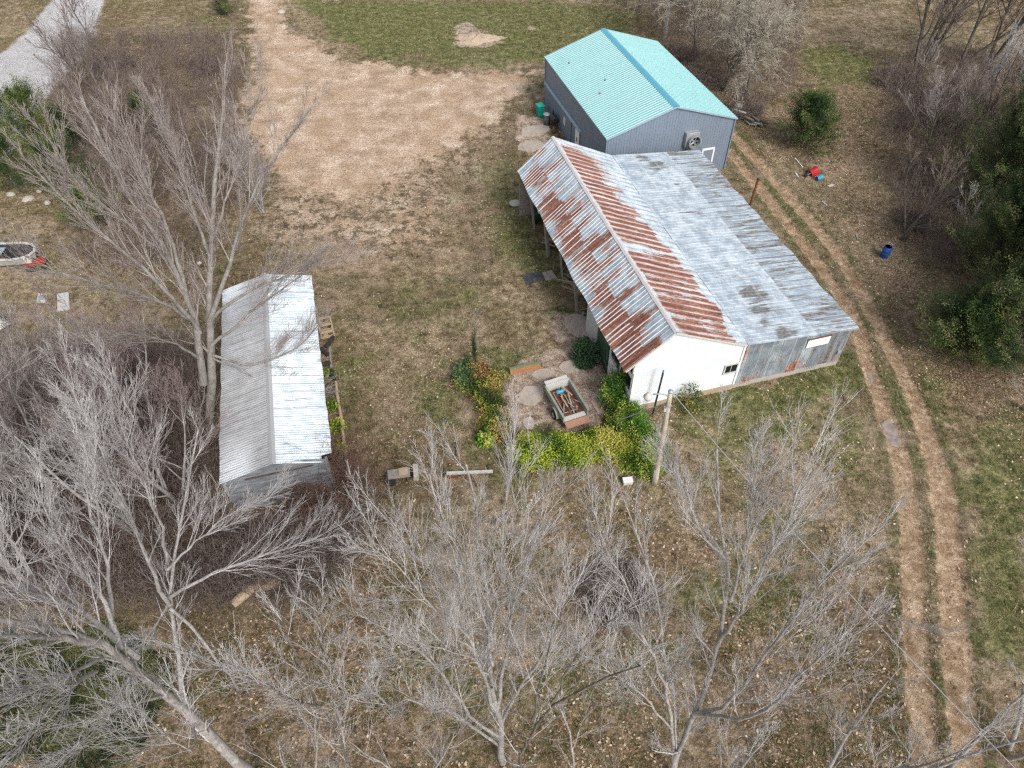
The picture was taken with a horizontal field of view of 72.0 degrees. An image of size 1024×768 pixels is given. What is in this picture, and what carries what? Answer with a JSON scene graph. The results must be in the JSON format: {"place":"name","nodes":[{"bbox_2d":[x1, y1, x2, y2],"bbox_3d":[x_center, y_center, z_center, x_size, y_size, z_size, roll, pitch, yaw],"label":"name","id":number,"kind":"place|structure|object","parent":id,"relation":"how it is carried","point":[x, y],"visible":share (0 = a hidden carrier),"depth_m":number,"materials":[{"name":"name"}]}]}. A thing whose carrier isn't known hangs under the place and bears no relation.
{"place":"outdoors","nodes":[
{"label":"outdoors","id":0,"kind":"place"},
{"bbox_2d":[0,0,103,152],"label":"road","id":1,"kind":"structure","parent":0,"point":[19,59],"depth_m":76.77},
{"bbox_2d":[0,0,1023,767],"bbox_3d":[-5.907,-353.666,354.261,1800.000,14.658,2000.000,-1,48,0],"label":"ground","id":2,"kind":"structure","parent":0,"point":[974,464],"depth_m":40.96,"materials":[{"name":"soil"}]},
{"bbox_2d":[0,242,35,265],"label":"open boat","id":3,"kind":"object","parent":2,"relation":"on","point":[9,253],"visible":0.67,"depth_m":51.52,"materials":[{"name":"white paint"}]},
{"bbox_2d":[0,115,46,194],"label":"evergreen bush","id":4,"kind":"object","parent":2,"relation":"on","point":[4,146],"visible":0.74,"depth_m":56.21,"materials":[{"name":"green plant"}]},
{"bbox_2d":[0,72,51,146],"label":"evergreen bush","id":5,"kind":"object","parent":2,"relation":"on","point":[21,93],"visible":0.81,"depth_m":60.43,"materials":[{"name":"green plant"}]},
{"bbox_2d":[0,422,74,593],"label":"bare tree","id":6,"kind":"object","parent":2,"relation":"on","point":[10,535],"visible":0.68,"depth_m":32.30,"materials":[{"name":"grey plant"}]},
{"bbox_2d":[0,288,106,433],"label":"bare tree","id":7,"kind":"object","parent":2,"relation":"on","point":[27,386],"visible":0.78,"depth_m":36.07,"materials":[{"name":"grey plant"}]},
{"bbox_2d":[0,335,107,511],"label":"bare tree","id":8,"kind":"object","parent":2,"relation":"on","point":[4,412],"visible":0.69,"depth_m":33.00,"materials":[{"name":"grey plant"}]},
{"bbox_2d":[10,128,107,199],"bbox_3d":[-36.532,-17.508,56.124,5.998,5.536,7.255,9,49,9],"label":"evergreen bush","id":9,"kind":"object","parent":2,"relation":"on","point":[37,151],"visible":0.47,"depth_m":55.45,"materials":[{"name":"green plant"}]},
{"bbox_2d":[23,0,105,99],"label":"bare tree","id":10,"kind":"object","parent":2,"relation":"on","point":[39,30],"visible":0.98,"depth_m":64.65,"materials":[{"name":"grey plant"}]},
{"bbox_2d":[31,98,99,150],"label":"evergreen bush","id":11,"kind":"object","parent":2,"relation":"on","point":[58,114],"visible":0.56,"depth_m":60.02,"materials":[{"name":"green plant"}]},
{"bbox_2d":[33,49,133,162],"bbox_3d":[-34.450,-22.312,57.796,6.860,9.542,7.468,15,50,14],"label":"bare tree","id":12,"kind":"object","parent":2,"relation":"on","point":[76,96],"visible":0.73,"depth_m":56.44,"materials":[{"name":"grey plant"}]},
{"bbox_2d":[46,172,121,228],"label":"evergreen bush","id":13,"kind":"object","parent":2,"relation":"on","point":[77,195],"visible":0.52,"depth_m":52.96,"materials":[{"name":"green plant"}]},
{"bbox_2d":[0,346,169,533],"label":"bare tree","id":14,"kind":"object","parent":2,"relation":"on","point":[52,434],"visible":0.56,"depth_m":31.02,"materials":[{"name":"grey plant"}]},
{"bbox_2d":[0,617,173,767],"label":"ivy ground cover","id":15,"kind":"object","parent":2,"relation":"on","point":[99,752],"visible":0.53,"depth_m":30.71,"materials":[{"name":"green plant"}]},
{"bbox_2d":[10,271,163,440],"bbox_3d":[-21.377,-0.550,36.865,8.562,11.157,7.164,-1,48,0],"label":"bare tree","id":16,"kind":"object","parent":2,"relation":"on","point":[109,366],"visible":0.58,"depth_m":36.10,"materials":[{"name":"grey plant"}]},
{"bbox_2d":[85,41,142,78],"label":"bramble","id":17,"kind":"object","parent":2,"relation":"on","point":[119,60],"visible":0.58,"depth_m":72.73,"materials":[{"name":"brown plant"}]},
{"bbox_2d":[49,93,179,210],"bbox_3d":[-28.642,-15.704,51.728,7.199,9.472,6.855,-1,48,0],"label":"bare tree","id":18,"kind":"object","parent":2,"relation":"on","point":[111,130],"visible":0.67,"depth_m":51.53,"materials":[{"name":"grey plant"}]},
{"bbox_2d":[0,390,254,767],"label":"bare tree","id":19,"kind":"object","parent":2,"relation":"on","point":[210,735],"visible":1,"depth_m":16.97,"materials":[{"name":"grey plant"}]},
{"bbox_2d":[40,308,232,508],"bbox_3d":[-18.088,1.841,34.725,8.068,11.006,7.758,35,57,28],"label":"bare tree","id":20,"kind":"object","parent":2,"relation":"on","point":[165,491],"visible":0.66,"depth_m":34.35,"materials":[{"name":"grey plant"}]},
{"bbox_2d":[126,87,158,138],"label":"cedar bush","id":21,"kind":"object","parent":2,"relation":"on","point":[135,102],"visible":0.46,"depth_m":61.36,"materials":[{"name":"green plant"}]},
{"bbox_2d":[123,52,190,160],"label":"bare tree","id":22,"kind":"object","parent":2,"relation":"on","point":[164,87],"visible":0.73,"depth_m":57.60,"materials":[{"name":"grey plant"}]},
{"bbox_2d":[158,85,225,210],"bbox_3d":[-23.668,-16.727,52.749,4.541,9.207,6.357,-1,48,0],"label":"bare tree","id":23,"kind":"object","parent":2,"relation":"on","point":[190,171],"visible":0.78,"depth_m":52.65,"materials":[{"name":"grey plant"}]},
{"bbox_2d":[0,21,384,429],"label":"bare tree","id":24,"kind":"object","parent":2,"relation":"on","point":[208,379],"visible":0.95,"depth_m":33.52,"materials":[{"name":"grey plant"}]},
{"bbox_2d":[35,319,369,709],"bbox_3d":[-10.396,9.176,29.070,9.630,25.956,8.971,-1,48,0],"label":"bare tree","id":25,"kind":"object","parent":2,"relation":"on","point":[168,601],"visible":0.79,"depth_m":26.62,"materials":[{"name":"grey plant"}]},
{"bbox_2d":[181,45,235,79],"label":"bramble","id":26,"kind":"object","parent":2,"relation":"on","point":[200,67],"visible":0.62,"depth_m":72.29,"materials":[{"name":"brown plant"}]},
{"bbox_2d":[178,503,294,613],"bbox_3d":[-13.539,8.587,34.877,5.636,3.701,6.180,-1,48,0],"label":"bare shrub","id":27,"kind":"object","parent":2,"relation":"on","point":[243,538],"visible":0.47,"depth_m":34.65,"materials":[{"name":"grey plant"}]},
{"bbox_2d":[202,103,276,212],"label":"bare tree","id":28,"kind":"object","parent":2,"relation":"on","point":[260,207],"visible":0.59,"depth_m":52.63,"materials":[{"name":"grey plant"}]},
{"bbox_2d":[129,552,374,767],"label":"bare tree","id":29,"kind":"object","parent":2,"relation":"on","point":[221,667],"visible":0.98,"depth_m":16.71,"materials":[{"name":"grey plant"}]},
{"bbox_2d":[230,577,281,607],"bbox_3d":[-12.351,9.883,33.990,2.508,0.608,0.817,-22,51,-18],"label":"fallen log","id":30,"kind":"object","parent":2,"relation":"on","point":[242,596],"visible":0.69,"depth_m":33.77,"materials":[{"name":"beige wood"}]},
{"bbox_2d":[219,273,336,510],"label":"long shed","id":31,"kind":"structure","parent":2,"relation":"on","point":[268,417],"depth_m":38.41,"materials":[{"name":"white metal"}]},
{"bbox_2d":[226,653,343,767],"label":"bare tree","id":32,"kind":"object","parent":2,"relation":"on","point":[284,764],"visible":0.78,"depth_m":24.73,"materials":[{"name":"grey plant"}]},
{"bbox_2d":[226,483,371,628],"bbox_3d":[-10.509,8.704,35.062,7.030,4.641,7.553,-32,55,-25],"label":"bare shrub","id":33,"kind":"object","parent":2,"relation":"on","point":[311,582],"visible":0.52,"depth_m":34.20,"materials":[{"name":"grey plant"}]},
{"bbox_2d":[257,423,399,544],"bbox_3d":[-9.917,5.375,37.434,7.852,5.965,8.506,-1,48,0],"label":"bare shrub","id":34,"kind":"object","parent":2,"relation":"on","point":[339,473],"visible":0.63,"depth_m":36.73,"materials":[{"name":"grey plant"}]},
{"bbox_2d":[238,0,538,199],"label":"gravel drive","id":35,"kind":"structure","parent":2,"relation":"on","point":[359,151],"depth_m":66.93,"materials":[{"name":"gravel"}]},
{"bbox_2d":[385,464,418,486],"bbox_3d":[-5.972,4.958,38.327,1.812,0.661,0.850,-7,48,-6],"label":"broken cart","id":36,"kind":"object","parent":2,"relation":"on","point":[392,475],"visible":0.88,"depth_m":38.11,"materials":[{"name":"grey wood"}]},
{"bbox_2d":[318,694,505,767],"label":"bare tree","id":37,"kind":"object","parent":2,"relation":"on","point":[434,751],"visible":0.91,"depth_m":24.59,"materials":[{"name":"grey plant"}]},
{"bbox_2d":[450,359,479,389],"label":"yucca clump","id":38,"kind":"object","parent":2,"relation":"on","point":[456,367],"visible":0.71,"depth_m":43.03,"materials":[{"name":"green plant"}]},
{"bbox_2d":[309,376,633,767],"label":"bare tree","id":39,"kind":"object","parent":2,"relation":"on","point":[489,637],"visible":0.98,"depth_m":18.18,"materials":[{"name":"grey plant"}]},
{"bbox_2d":[469,306,483,362],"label":"bare sapling","id":40,"kind":"object","parent":2,"relation":"on","point":[474,347],"visible":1,"depth_m":42.34,"materials":[{"name":"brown plant"}]},
{"bbox_2d":[446,359,514,447],"bbox_3d":[-1.895,0.913,41.708,4.218,1.674,6.647,-1,48,0],"label":"yellow shrub","id":41,"kind":"object","parent":2,"relation":"on","point":[489,383],"visible":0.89,"depth_m":41.80,"materials":[{"name":"green plant"}]},
{"bbox_2d":[454,33,506,45],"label":"dirt heap","id":42,"kind":"object","parent":2,"relation":"on","point":[474,39],"visible":1,"depth_m":77.17,"materials":[{"name":"soil"}]},
{"bbox_2d":[475,426,498,450],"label":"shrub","id":43,"kind":"object","parent":2,"relation":"on","point":[479,438],"visible":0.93,"depth_m":39.84,"materials":[{"name":"green plant"}]},
{"bbox_2d":[0,0,1023,645],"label":"undergrowth","id":44,"kind":"object","parent":2,"relation":"on","point":[164,362],"visible":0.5,"depth_m":43.35,"materials":[{"name":"plant"}]},
{"bbox_2d":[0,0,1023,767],"bbox_3d":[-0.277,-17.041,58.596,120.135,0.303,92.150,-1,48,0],"label":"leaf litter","id":45,"kind":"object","parent":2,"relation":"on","point":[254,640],"visible":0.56,"depth_m":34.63,"materials":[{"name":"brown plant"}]},
{"bbox_2d":[0,0,1023,767],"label":"grass tufts","id":46,"kind":"object","parent":2,"relation":"on","point":[536,360],"visible":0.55,"depth_m":46.01,"materials":[{"name":"plant"}]},
{"bbox_2d":[509,360,542,374],"bbox_3d":[0.850,-1.056,43.835,2.136,0.544,0.381,-13,49,-10],"label":"sheet panel","id":47,"kind":"object","parent":2,"relation":"on","point":[527,367],"visible":1,"depth_m":43.71,"materials":[{"name":"green paint"}]},
{"bbox_2d":[514,386,543,405],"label":"concrete slab","id":48,"kind":"structure","parent":2,"relation":"on","point":[532,395],"depth_m":42.49,"materials":[{"name":"concrete"}]},
{"bbox_2d":[518,140,543,151],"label":"concrete slab","id":49,"kind":"structure","parent":2,"relation":"on","point":[535,145],"depth_m":62.04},
{"bbox_2d":[521,125,549,136],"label":"concrete slab","id":50,"kind":"structure","parent":2,"relation":"on","point":[532,131],"depth_m":63.90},
{"bbox_2d":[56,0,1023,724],"bbox_3d":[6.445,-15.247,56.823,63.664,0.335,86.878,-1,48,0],"label":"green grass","id":51,"kind":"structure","parent":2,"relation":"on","point":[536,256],"depth_m":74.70,"materials":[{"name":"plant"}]},
{"bbox_2d":[531,369,555,379],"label":"concrete slab","id":52,"kind":"structure","parent":2,"relation":"on","point":[542,374],"depth_m":43.66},
{"bbox_2d":[508,662,623,767],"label":"bare tree","id":53,"kind":"object","parent":2,"relation":"on","point":[571,742],"visible":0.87,"depth_m":25.31,"materials":[{"name":"grey plant"}]},
{"bbox_2d":[544,375,589,428],"bbox_3d":[3.080,0.946,41.546,1.990,1.150,4.033,-17,50,-14],"label":"utility trailer","id":54,"kind":"object","parent":2,"relation":"on","point":[572,419],"visible":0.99,"depth_m":41.15,"materials":[{"name":"metal"}]},
{"bbox_2d":[501,424,645,476],"bbox_3d":[3.610,3.465,39.005,8.438,2.806,3.362,-1,48,0],"label":"ivy hedge","id":55,"kind":"object","parent":2,"relation":"on","point":[572,448],"visible":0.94,"depth_m":38.74,"materials":[{"name":"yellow plant"}]},
{"bbox_2d":[565,314,588,337],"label":"concrete slab","id":56,"kind":"structure","parent":2,"relation":"on","point":[575,326],"depth_m":46.60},
{"bbox_2d":[564,334,601,370],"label":"conifer shrub","id":57,"kind":"object","parent":2,"relation":"on","point":[586,349],"visible":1,"depth_m":43.71,"materials":[{"name":"green plant"}]},
{"bbox_2d":[480,531,692,767],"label":"bare tree","id":58,"kind":"object","parent":2,"relation":"on","point":[533,718],"visible":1,"depth_m":17.49,"materials":[{"name":"grey plant"}]},
{"bbox_2d":[566,544,671,645],"bbox_3d":[5.041,9.873,33.641,5.312,2.878,5.205,-1,48,0],"label":"brush pile","id":59,"kind":"object","parent":2,"relation":"on","point":[627,570],"visible":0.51,"depth_m":33.53,"materials":[{"name":"grey plant"}]},
{"bbox_2d":[576,356,673,485],"bbox_3d":[7.088,1.429,40.007,4.771,3.169,8.407,-19,50,-16],"label":"ivy hedge","id":60,"kind":"object","parent":2,"relation":"on","point":[637,426],"visible":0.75,"depth_m":39.70,"materials":[{"name":"green plant"}]},
{"bbox_2d":[544,28,737,169],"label":"steel shed","id":61,"kind":"structure","parent":2,"relation":"on","point":[609,92],"depth_m":57.48,"materials":[{"name":"metal"}]},
{"bbox_2d":[545,86,571,141],"bbox_3d":[4.129,-24.543,63.879,0.065,2.200,7.200,-13,49,-10],"label":"sliding door","id":62,"kind":"structure","parent":61,"relation":"in","point":[551,104],"depth_m":63.61,"materials":[{"name":"metal"}]},
{"bbox_2d":[643,389,673,485],"bbox_3d":[7.009,2.935,35.467,1.712,7.656,0.470,-1,48,0],"label":"utility pole","id":63,"kind":"object","parent":2,"relation":"on","point":[647,396],"visible":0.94,"depth_m":34.24,"materials":[{"name":"brown wood"}]},
{"bbox_2d":[673,393,1014,767],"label":"power line","id":64,"kind":"object","parent":63,"relation":"attached to","point":[855,600],"visible":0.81,"depth_m":25.96,"materials":[{"name":"metal"}]},
{"bbox_2d":[622,0,699,40],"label":"bare tree","id":65,"kind":"object","parent":2,"relation":"on","point":[665,31],"visible":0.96,"depth_m":74.55,"materials":[{"name":"grey plant"}]},
{"bbox_2d":[656,34,704,67],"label":"bramble","id":66,"kind":"object","parent":2,"relation":"on","point":[673,50],"visible":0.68,"depth_m":73.04,"materials":[{"name":"brown plant"}]},
{"bbox_2d":[517,136,859,408],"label":"barn","id":67,"kind":"structure","parent":2,"relation":"on","point":[686,267],"depth_m":43.53,"materials":[{"name":"white paint"}]},
{"bbox_2d":[597,328,609,371],"bbox_3d":[5.573,-2.346,43.216,0.080,2.950,1.790,-12,49,-10],"label":"green door","id":68,"kind":"structure","parent":67,"relation":"in","point":[603,346],"depth_m":43.32,"materials":[{"name":"paint"}]},
{"bbox_2d":[671,381,707,418],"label":"shrub","id":69,"kind":"object","parent":2,"relation":"on","point":[694,402],"visible":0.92,"depth_m":41.20,"materials":[{"name":"green plant"}]},
{"bbox_2d":[651,0,749,60],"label":"bare tree","id":70,"kind":"object","parent":2,"relation":"on","point":[694,16],"visible":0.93,"depth_m":69.76,"materials":[{"name":"grey plant"}]},
{"bbox_2d":[686,59,726,91],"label":"bramble","id":71,"kind":"object","parent":2,"relation":"on","point":[697,73],"visible":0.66,"depth_m":69.17,"materials":[{"name":"brown plant"}]},
{"bbox_2d":[695,0,749,40],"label":"bare tree","id":72,"kind":"object","parent":2,"relation":"on","point":[721,2],"visible":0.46,"depth_m":74.14,"materials":[{"name":"grey plant"}]},
{"bbox_2d":[724,86,769,122],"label":"bramble","id":73,"kind":"object","parent":2,"relation":"on","point":[760,107],"visible":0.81,"depth_m":65.17,"materials":[{"name":"grey plant"}]},
{"bbox_2d":[711,690,784,767],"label":"bare tree","id":74,"kind":"object","parent":2,"relation":"on","point":[744,763],"visible":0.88,"depth_m":23.43,"materials":[{"name":"grey plant"}]},
{"bbox_2d":[690,0,810,104],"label":"bare tree","id":75,"kind":"object","parent":2,"relation":"on","point":[743,51],"visible":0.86,"depth_m":64.22,"materials":[{"name":"grey plant"}]},
{"bbox_2d":[732,109,768,126],"bbox_3d":[21.744,-24.312,64.505,1.371,0.615,3.910,-31,55,-25],"label":"firewood pile","id":76,"kind":"object","parent":2,"relation":"on","point":[746,117],"visible":0.98,"depth_m":64.17,"materials":[{"name":"grey wood"}]},
{"bbox_2d":[554,378,970,767],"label":"bare tree","id":77,"kind":"object","parent":2,"relation":"on","point":[676,751],"visible":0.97,"depth_m":18.81,"materials":[{"name":"grey plant"}]},
{"bbox_2d":[716,0,817,95],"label":"bare tree","id":78,"kind":"object","parent":2,"relation":"on","point":[751,69],"visible":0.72,"depth_m":63.36,"materials":[{"name":"grey plant"}]},
{"bbox_2d":[750,0,819,56],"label":"bare tree","id":79,"kind":"object","parent":2,"relation":"on","point":[800,5],"visible":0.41,"depth_m":70.44,"materials":[{"name":"grey plant"}]},
{"bbox_2d":[765,81,847,159],"bbox_3d":[25.405,-22.634,59.438,6.593,6.066,6.032,28,54,24],"label":"cedar bush","id":80,"kind":"object","parent":2,"relation":"on","point":[818,107],"visible":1,"depth_m":58.58,"materials":[{"name":"green plant"}]},
{"bbox_2d":[821,622,923,767],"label":"bare tree","id":81,"kind":"object","parent":2,"relation":"on","point":[837,751],"visible":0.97,"depth_m":23.45,"materials":[{"name":"grey plant"}]},
{"bbox_2d":[869,59,927,91],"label":"bramble","id":82,"kind":"object","parent":2,"relation":"on","point":[887,72],"visible":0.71,"depth_m":68.89,"materials":[{"name":"brown plant"}]},
{"bbox_2d":[886,72,941,102],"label":"brush pile","id":83,"kind":"object","parent":2,"relation":"on","point":[911,92],"visible":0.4,"depth_m":67.23,"materials":[{"name":"brown plant"}]},
{"bbox_2d":[886,199,945,236],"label":"bramble","id":84,"kind":"object","parent":2,"relation":"on","point":[900,218],"visible":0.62,"depth_m":53.47,"materials":[{"name":"brown plant"}]},
{"bbox_2d":[886,89,970,145],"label":"bramble","id":85,"kind":"object","parent":2,"relation":"on","point":[937,127],"visible":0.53,"depth_m":62.53,"materials":[{"name":"brown plant"}]},
{"bbox_2d":[887,130,972,241],"bbox_3d":[29.520,-13.125,49.460,4.882,8.152,6.485,-1,48,0],"label":"bare tree","id":86,"kind":"object","parent":2,"relation":"on","point":[912,226],"visible":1,"depth_m":49.30,"materials":[{"name":"grey plant"}]},
{"bbox_2d":[910,0,982,75],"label":"bare tree","id":87,"kind":"object","parent":2,"relation":"on","point":[956,16],"visible":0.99,"depth_m":66.83,"materials":[{"name":"brown plant"}]},
{"bbox_2d":[878,692,1023,767],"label":"bare tree","id":88,"kind":"object","parent":2,"relation":"on","point":[966,756],"visible":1,"depth_m":23.05,"materials":[{"name":"grey plant"}]},
{"bbox_2d":[897,36,1008,150],"bbox_3d":[35.825,-23.656,58.079,6.896,9.287,6.351,-1,48,0],"label":"bare tree","id":89,"kind":"object","parent":2,"relation":"on","point":[940,78],"visible":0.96,"depth_m":57.28,"materials":[{"name":"grey plant"}]},
{"bbox_2d":[915,72,1003,122],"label":"bramble","id":90,"kind":"object","parent":2,"relation":"on","point":[947,98],"visible":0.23,"depth_m":65.13,"materials":[{"name":"brown plant"}]},
{"bbox_2d":[906,270,1023,373],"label":"cedar tree","id":91,"kind":"object","parent":2,"relation":"on","point":[971,317],"visible":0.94,"depth_m":41.77,"materials":[{"name":"green plant"}]},
{"bbox_2d":[911,72,1023,218],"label":"cedar tree","id":92,"kind":"object","parent":2,"relation":"on","point":[1004,160],"visible":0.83,"depth_m":51.05,"materials":[{"name":"green plant"}]},
{"bbox_2d":[924,247,1023,377],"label":"cedar tree","id":93,"kind":"object","parent":2,"relation":"on","point":[1016,285],"visible":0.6,"depth_m":40.85,"materials":[{"name":"green plant"}]},
{"bbox_2d":[954,178,1004,237],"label":"bare shrub","id":94,"kind":"object","parent":2,"relation":"on","point":[964,208],"visible":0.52,"depth_m":50.56,"materials":[{"name":"grey plant"}]},
{"bbox_2d":[942,686,1023,767],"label":"bare tree","id":95,"kind":"object","parent":2,"relation":"on","point":[1012,703],"visible":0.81,"depth_m":26.12,"materials":[{"name":"grey plant"}]},
{"bbox_2d":[945,167,1023,283],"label":"cedar tree","id":96,"kind":"object","parent":2,"relation":"on","point":[999,217],"visible":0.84,"depth_m":46.38,"materials":[{"name":"green plant"}]},
{"bbox_2d":[945,52,1023,138],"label":"bare tree","id":97,"kind":"object","parent":2,"relation":"on","point":[979,88],"visible":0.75,"depth_m":59.05,"materials":[{"name":"brown plant"}]},
{"bbox_2d":[956,0,1023,71],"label":"bare tree","id":98,"kind":"object","parent":2,"relation":"on","point":[1006,24],"visible":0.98,"depth_m":67.43,"materials":[{"name":"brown plant"}]},
{"bbox_2d":[967,180,1023,284],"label":"cedar tree","id":99,"kind":"object","parent":2,"relation":"on","point":[1000,238],"visible":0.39,"depth_m":45.96,"materials":[{"name":"green plant"}]},
{"bbox_2d":[978,93,1023,209],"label":"cedar tree","id":100,"kind":"object","parent":2,"relation":"on","point":[1019,145],"visible":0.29,"depth_m":49.81,"materials":[{"name":"green plant"}]},
{"bbox_2d":[984,19,1023,122],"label":"bare tree","id":101,"kind":"object","parent":2,"relation":"on","point":[1005,61],"visible":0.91,"depth_m":60.81,"materials":[{"name":"grey plant"}]},
{"bbox_2d":[985,0,1023,64],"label":"bare tree","id":102,"kind":"object","parent":2,"relation":"on","point":[1009,38],"visible":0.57,"depth_m":69.21,"materials":[{"name":"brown plant"}]},
{"bbox_2d":[1005,539,1023,761],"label":"bare tree","id":103,"kind":"object","parent":2,"relation":"on","point":[1014,734],"visible":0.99,"depth_m":28.30,"materials":[{"name":"grey plant"}]},
{"bbox_2d":[728,130,987,767],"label":"track","id":104,"kind":"structure","parent":0,"point":[912,555],"depth_m":36.15,"materials":[{"name":"soil"}]},
{"bbox_2d":[881,420,901,447],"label":"puddle","id":105,"kind":"object","parent":104,"relation":"on","point":[891,433],"visible":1,"depth_m":40.32,"materials":[{"name":"liquid"}]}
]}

